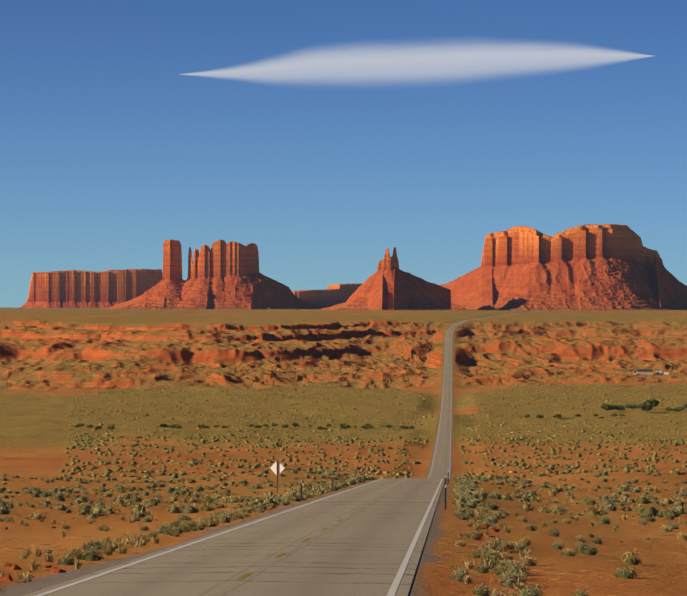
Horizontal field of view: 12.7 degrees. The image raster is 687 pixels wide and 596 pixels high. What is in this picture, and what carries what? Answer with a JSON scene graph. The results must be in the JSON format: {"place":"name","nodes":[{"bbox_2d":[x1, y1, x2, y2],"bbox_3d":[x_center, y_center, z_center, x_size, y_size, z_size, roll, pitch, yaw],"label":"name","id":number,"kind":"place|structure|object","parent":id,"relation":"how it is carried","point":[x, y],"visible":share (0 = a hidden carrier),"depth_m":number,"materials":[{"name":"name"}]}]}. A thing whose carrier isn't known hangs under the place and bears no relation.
{"place":"outdoors","nodes":[
{"label":"outdoors","id":0,"kind":"place"},
{"bbox_2d":[23,311,540,595],"bbox_3d":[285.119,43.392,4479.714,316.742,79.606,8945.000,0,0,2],"label":"highway road","id":1,"kind":"structure","parent":0,"point":[362,551],"depth_m":91.75,"materials":[{"name":"grey asphalt"}]},
{"bbox_2d":[35,320,464,595],"bbox_3d":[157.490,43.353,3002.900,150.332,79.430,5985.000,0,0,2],"label":"road edge lines","id":2,"kind":"object","parent":1,"relation":"on","point":[395,583],"visible":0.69,"depth_m":91.78,"materials":[{"name":"white paint"}]},
{"bbox_2d":[237,353,448,578],"bbox_3d":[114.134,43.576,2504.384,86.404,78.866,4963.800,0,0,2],"label":"road centre line","id":3,"kind":"object","parent":1,"relation":"on","point":[247,574],"visible":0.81,"depth_m":89.89,"materials":[{"name":"yellow paint"}]},
{"bbox_2d":[0,307,686,595],"bbox_3d":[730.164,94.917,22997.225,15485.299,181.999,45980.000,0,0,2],"label":"desert ground","id":4,"kind":"structure","parent":0,"point":[43,351],"depth_m":2230.96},
{"bbox_2d":[20,269,162,307],"bbox_3d":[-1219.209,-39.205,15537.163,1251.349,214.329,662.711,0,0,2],"label":"mesa","id":5,"kind":"structure","parent":4,"relation":"on","point":[77,289],"depth_m":15429.74,"materials":[{"name":"stone"}]},
{"bbox_2d":[102,240,331,309],"bbox_3d":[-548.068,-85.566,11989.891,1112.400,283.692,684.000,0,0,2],"label":"castle butte","id":6,"kind":"object","parent":4,"relation":"on","point":[222,274],"visible":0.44,"depth_m":11942.46,"materials":[{"name":"stone"}]},
{"bbox_2d":[271,459,284,496],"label":"road sign","id":7,"kind":"object","parent":4,"relation":"on","point":[277,468],"visible":0.75,"depth_m":203.95,"materials":[{"name":"white metal"}]},
{"bbox_2d":[292,283,362,305],"bbox_3d":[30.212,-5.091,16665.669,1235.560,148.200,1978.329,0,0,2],"label":"mesa","id":8,"kind":"structure","parent":4,"relation":"on","point":[332,294],"depth_m":16425.80,"materials":[{"name":"stone"}]},
{"bbox_2d":[0,482,686,595],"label":"shrubs","id":9,"kind":"object","parent":4,"relation":"on","point":[121,542],"visible":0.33,"depth_m":114.90,"materials":[{"name":"green plant"}]},
{"bbox_2d":[0,491,686,589],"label":"rocks","id":10,"kind":"object","parent":4,"relation":"on","point":[7,577],"visible":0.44,"depth_m":85.22,"materials":[{"name":"brown stone"}]},
{"bbox_2d":[0,467,686,518],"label":"sagebrush","id":11,"kind":"object","parent":4,"relation":"on","point":[462,492],"depth_m":259.06,"materials":[{"name":"green plant"}]},
{"bbox_2d":[0,504,686,595],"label":"sagebrush","id":12,"kind":"object","parent":4,"relation":"on","point":[508,567],"depth_m":104.49,"materials":[{"name":"green plant"}]},
{"bbox_2d":[58,362,686,480],"bbox_3d":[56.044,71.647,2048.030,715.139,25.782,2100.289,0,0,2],"label":"sagebrush","id":13,"kind":"object","parent":4,"relation":"on","point":[361,420],"visible":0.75,"depth_m":2122.15,"materials":[{"name":"green plant"}]},
{"bbox_2d":[59,431,686,480],"bbox_3d":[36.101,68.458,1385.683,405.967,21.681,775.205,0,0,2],"label":"shrubs","id":14,"kind":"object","parent":4,"relation":"on","point":[192,462],"depth_m":1371.62,"materials":[{"name":"green plant"}]},
{"bbox_2d":[90,408,678,429],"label":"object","id":15,"kind":"object","parent":4,"relation":"on","point":[410,428],"visible":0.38,"depth_m":1884.33,"materials":[{"name":"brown plant"}]},
{"bbox_2d":[74,398,686,428],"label":"trees","id":16,"kind":"object","parent":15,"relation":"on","point":[648,404],"visible":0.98,"depth_m":2111.60,"materials":[{"name":"green plant"}]},
{"bbox_2d":[320,247,450,309],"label":"butte","id":17,"kind":"object","parent":4,"relation":"on","point":[389,284],"visible":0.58,"depth_m":10451.30,"materials":[{"name":"stone"}]},
{"bbox_2d":[445,485,446,509],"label":"road delineator","id":18,"kind":"object","parent":4,"relation":"on","point":[445,497],"visible":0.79,"depth_m":168.68,"materials":[{"name":"brown"}]},
{"bbox_2d":[439,224,686,310],"bbox_3d":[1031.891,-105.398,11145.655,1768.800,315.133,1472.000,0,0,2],"label":"butte","id":19,"kind":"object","parent":4,"relation":"on","point":[595,267],"visible":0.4,"depth_m":10770.94,"materials":[{"name":"stone"}]},
{"bbox_2d":[633,366,673,374],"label":"buildings","id":20,"kind":"structure","parent":4,"relation":"on","point":[644,371],"depth_m":2998.39,"materials":[{"name":"grey"}]},
{"bbox_2d":[0,0,686,307],"label":"sky","id":21,"kind":"structure","parent":0,"point":[326,137],"materials":[{"name":"blue"}]}
]}

